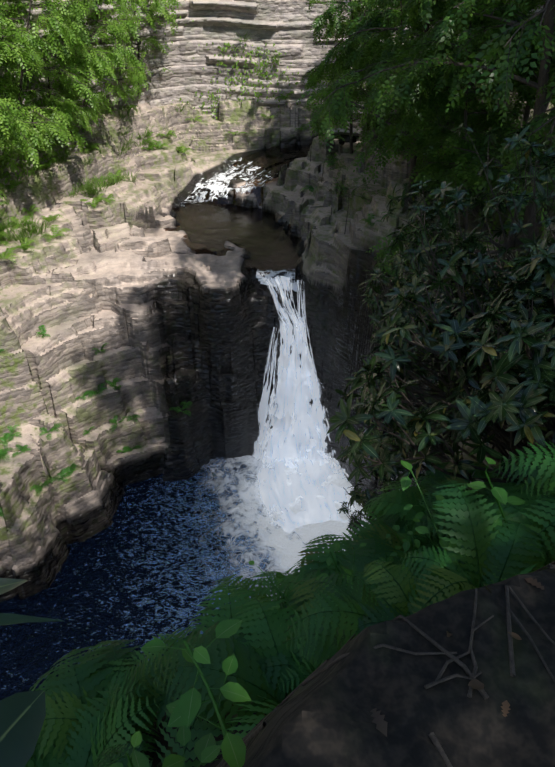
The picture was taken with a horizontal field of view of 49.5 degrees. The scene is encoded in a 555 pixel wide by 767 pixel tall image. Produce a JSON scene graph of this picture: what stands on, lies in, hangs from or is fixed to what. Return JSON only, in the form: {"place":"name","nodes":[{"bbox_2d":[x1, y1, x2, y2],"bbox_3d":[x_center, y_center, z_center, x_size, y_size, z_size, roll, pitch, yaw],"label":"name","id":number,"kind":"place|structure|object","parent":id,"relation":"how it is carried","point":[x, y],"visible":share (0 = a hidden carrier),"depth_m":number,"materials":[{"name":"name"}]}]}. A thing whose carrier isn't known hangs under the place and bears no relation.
{"place":"outdoors","nodes":[
{"label":"outdoors","id":0,"kind":"place"},
{"bbox_2d":[0,455,369,699],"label":"pool water","id":1,"kind":"structure","parent":0,"point":[155,558],"depth_m":17.61,"materials":[{"name":"blue liquid"}]},
{"bbox_2d":[248,307,336,470],"bbox_3d":[0.729,0.291,20.357,3.907,5.700,2.533,1,35,2],"label":"waterfall spray","id":2,"kind":"object","parent":1,"relation":"on","point":[291,387],"visible":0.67,"depth_m":20.07,"materials":[{"name":"white liquid"}]},
{"bbox_2d":[243,445,357,533],"bbox_3d":[0.850,3.507,19.756,4.049,0.580,4.191,1,35,2],"label":"waterfall splash","id":3,"kind":"object","parent":1,"relation":"on","point":[301,517],"depth_m":19.79,"materials":[{"name":"liquid"}]},
{"bbox_2d":[165,140,356,291],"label":"creek water","id":4,"kind":"structure","parent":0,"point":[208,216],"depth_m":23.31,"materials":[{"name":"brown liquid"}]},
{"bbox_2d":[0,0,543,186],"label":"cliff rock","id":5,"kind":"object","parent":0,"point":[284,26],"visible":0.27,"depth_m":25.22,"materials":[{"name":"beige stone"}]},
{"bbox_2d":[0,99,29,200],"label":"tree","id":6,"kind":"object","parent":5,"relation":"on","point":[10,115],"visible":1,"depth_m":16.14,"materials":[{"name":"green plant"}]},
{"bbox_2d":[0,8,69,170],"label":"tree","id":7,"kind":"object","parent":5,"relation":"on","point":[20,140],"visible":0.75,"depth_m":17.18,"materials":[{"name":"green plant"}]},
{"bbox_2d":[12,2,117,146],"bbox_3d":[-7.840,-10.227,20.485,5.001,4.655,5.386,1,35,2],"label":"tree","id":8,"kind":"object","parent":5,"relation":"on","point":[79,62],"visible":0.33,"depth_m":19.62,"materials":[{"name":"green plant"}]},
{"bbox_2d":[35,0,148,115],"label":"tree","id":9,"kind":"object","parent":5,"relation":"on","point":[116,58],"visible":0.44,"depth_m":19.63,"materials":[{"name":"green plant"}]},
{"bbox_2d":[88,0,181,106],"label":"tree","id":10,"kind":"object","parent":5,"relation":"on","point":[163,11],"visible":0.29,"depth_m":22.52,"materials":[{"name":"green plant"}]},
{"bbox_2d":[1,9,390,153],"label":"cliff grass tufts","id":11,"kind":"object","parent":5,"relation":"on","point":[240,37],"visible":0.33,"depth_m":23.57,"materials":[{"name":"green plant"}]},
{"bbox_2d":[0,0,409,196],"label":"rock cliff","id":12,"kind":"structure","parent":5,"relation":"on","point":[4,160],"depth_m":21.10,"materials":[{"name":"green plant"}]},
{"bbox_2d":[347,0,491,98],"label":"tree","id":13,"kind":"object","parent":5,"relation":"on","point":[360,8],"visible":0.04,"depth_m":21.66,"materials":[{"name":"green plant"}]},
{"bbox_2d":[0,64,554,766],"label":"rock cliff","id":14,"kind":"structure","parent":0,"point":[150,302],"depth_m":18.93,"materials":[{"name":"beige stone"}]},
{"bbox_2d":[0,578,62,766],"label":"leaves","id":15,"kind":"object","parent":14,"relation":"on","point":[22,716],"visible":1,"depth_m":0.67,"materials":[{"name":"green plant"}]},
{"bbox_2d":[0,0,105,172],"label":"tree","id":16,"kind":"object","parent":14,"relation":"on","point":[71,29],"visible":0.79,"depth_m":18.04,"materials":[{"name":"green plant"}]},
{"bbox_2d":[0,101,189,245],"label":"ledge grass","id":17,"kind":"structure","parent":14,"relation":"on","point":[91,189],"depth_m":21.76,"materials":[{"name":"green plant"}]},
{"bbox_2d":[0,325,191,517],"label":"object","id":18,"kind":"object","parent":14,"relation":"on","point":[25,448],"visible":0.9,"depth_m":17.71,"materials":[{"name":"green plant"}]},
{"bbox_2d":[0,91,344,262],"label":"grass tufts","id":19,"kind":"object","parent":14,"relation":"on","point":[159,145],"visible":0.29,"depth_m":20.49,"materials":[{"name":"green plant"}]},
{"bbox_2d":[104,619,250,766],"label":"herb plant","id":20,"kind":"object","parent":14,"relation":"on","point":[184,710],"visible":1,"depth_m":1.52,"materials":[{"name":"green plant"}]},
{"bbox_2d":[253,327,279,458],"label":"waterfall","id":21,"kind":"structure","parent":14,"relation":"on","point":[264,400],"depth_m":20.61,"materials":[{"name":"white liquid"}]},
{"bbox_2d":[25,440,554,766],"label":"fern","id":22,"kind":"object","parent":14,"relation":"on","point":[102,707],"visible":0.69,"depth_m":3.32,"materials":[{"name":"green plant"}]},
{"bbox_2d":[252,276,332,462],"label":"waterfall","id":23,"kind":"structure","parent":14,"relation":"on","point":[284,280],"depth_m":19.61,"materials":[{"name":"liquid"}]},
{"bbox_2d":[297,280,323,450],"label":"waterfall","id":24,"kind":"structure","parent":14,"relation":"on","point":[308,365],"depth_m":19.79,"materials":[{"name":"white liquid"}]},
{"bbox_2d":[321,151,347,182],"bbox_3d":[2.089,-7.705,21.667,0.994,1.117,1.445,-14,37,-19],"label":"shrub","id":25,"kind":"object","parent":14,"relation":"on","point":[330,157],"visible":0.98,"depth_m":21.51,"materials":[{"name":"green plant"}]},
{"bbox_2d":[331,177,354,214],"bbox_3d":[2.384,-6.300,20.457,1.161,1.212,1.266,1,35,2],"label":"shrub","id":26,"kind":"object","parent":14,"relation":"on","point":[347,197],"visible":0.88,"depth_m":20.27,"materials":[{"name":"green plant"}]},
{"bbox_2d":[299,0,394,153],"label":"tree","id":27,"kind":"object","parent":14,"relation":"on","point":[321,21],"visible":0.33,"depth_m":21.06,"materials":[{"name":"green plant"}]},
{"bbox_2d":[300,155,399,277],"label":"plant tufts","id":28,"kind":"object","parent":14,"relation":"on","point":[311,188],"visible":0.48,"depth_m":17.47,"materials":[{"name":"green plant"}]},
{"bbox_2d":[344,191,367,233],"bbox_3d":[2.357,-5.165,18.085,0.644,1.592,0.309,7,36,10],"label":"sapling","id":29,"kind":"object","parent":14,"relation":"on","point":[347,212],"visible":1,"depth_m":18.24,"materials":[{"name":"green plant"}]},
{"bbox_2d":[349,173,387,212],"bbox_3d":[2.925,-5.817,19.032,1.542,1.565,1.820,-27,43,-33],"label":"shrub","id":30,"kind":"object","parent":14,"relation":"on","point":[368,182],"visible":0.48,"depth_m":18.84,"materials":[{"name":"green plant"}]},
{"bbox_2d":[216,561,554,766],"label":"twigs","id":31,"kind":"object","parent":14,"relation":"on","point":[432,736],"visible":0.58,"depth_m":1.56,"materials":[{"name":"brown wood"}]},
{"bbox_2d":[312,0,477,163],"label":"tree","id":32,"kind":"object","parent":14,"relation":"on","point":[371,22],"visible":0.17,"depth_m":17.31,"materials":[{"name":"green plant"}]},
{"bbox_2d":[249,457,541,614],"bbox_3d":[0.614,1.066,3.426,1.325,2.342,1.322,-9,36,-12],"label":"herb patch","id":33,"kind":"object","parent":14,"relation":"on","point":[501,495],"visible":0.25,"depth_m":3.07,"materials":[{"name":"green plant"}]},
{"bbox_2d":[296,0,554,304],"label":"tree","id":34,"kind":"object","parent":14,"relation":"on","point":[545,45],"visible":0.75,"depth_m":11.91,"materials":[{"name":"green plant"}]},
{"bbox_2d":[305,0,554,237],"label":"tree","id":35,"kind":"object","parent":14,"relation":"on","point":[343,62],"visible":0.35,"depth_m":15.32,"materials":[{"name":"green plant"}]},
{"bbox_2d":[326,216,554,492],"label":"rhododendron shrub","id":36,"kind":"object","parent":14,"relation":"on","point":[520,397],"visible":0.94,"depth_m":4.89,"materials":[{"name":"green plant"}]},
{"bbox_2d":[335,117,554,547],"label":"rhododendron shrub","id":37,"kind":"object","parent":14,"relation":"on","point":[425,253],"visible":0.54,"depth_m":7.49,"materials":[{"name":"green plant"}]},
{"bbox_2d":[359,0,553,200],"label":"tree","id":38,"kind":"object","parent":14,"relation":"on","point":[421,160],"depth_m":17.82,"materials":[{"name":"green plant"}]},
{"bbox_2d":[370,578,543,736],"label":"leaf litter","id":39,"kind":"object","parent":14,"relation":"on","point":[380,722],"visible":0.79,"depth_m":1.43,"materials":[{"name":"brown plant"}]},
{"bbox_2d":[365,0,554,281],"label":"tree","id":40,"kind":"object","parent":14,"relation":"on","point":[438,171],"visible":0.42,"depth_m":13.77,"materials":[{"name":"green plant"}]},
{"bbox_2d":[426,0,554,188],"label":"tree","id":41,"kind":"object","parent":14,"relation":"on","point":[529,100],"visible":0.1,"depth_m":15.66,"materials":[{"name":"green plant"}]},
{"bbox_2d":[478,0,554,95],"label":"tree","id":42,"kind":"object","parent":14,"relation":"on","point":[519,18],"visible":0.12,"depth_m":12.36,"materials":[{"name":"green plant"}]},
{"bbox_2d":[496,101,554,238],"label":"tree","id":43,"kind":"object","parent":14,"relation":"on","point":[548,120],"visible":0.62,"depth_m":10.29,"materials":[{"name":"green plant"}]},
{"bbox_2d":[534,68,554,103],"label":"tree","id":44,"kind":"object","parent":14,"relation":"on","point":[551,83],"visible":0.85,"depth_m":11.27,"materials":[{"name":"green plant"}]},
{"bbox_2d":[213,395,376,537],"label":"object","id":45,"kind":"structure","parent":0,"point":[314,395],"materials":[{"name":"white liquid"}]}
]}

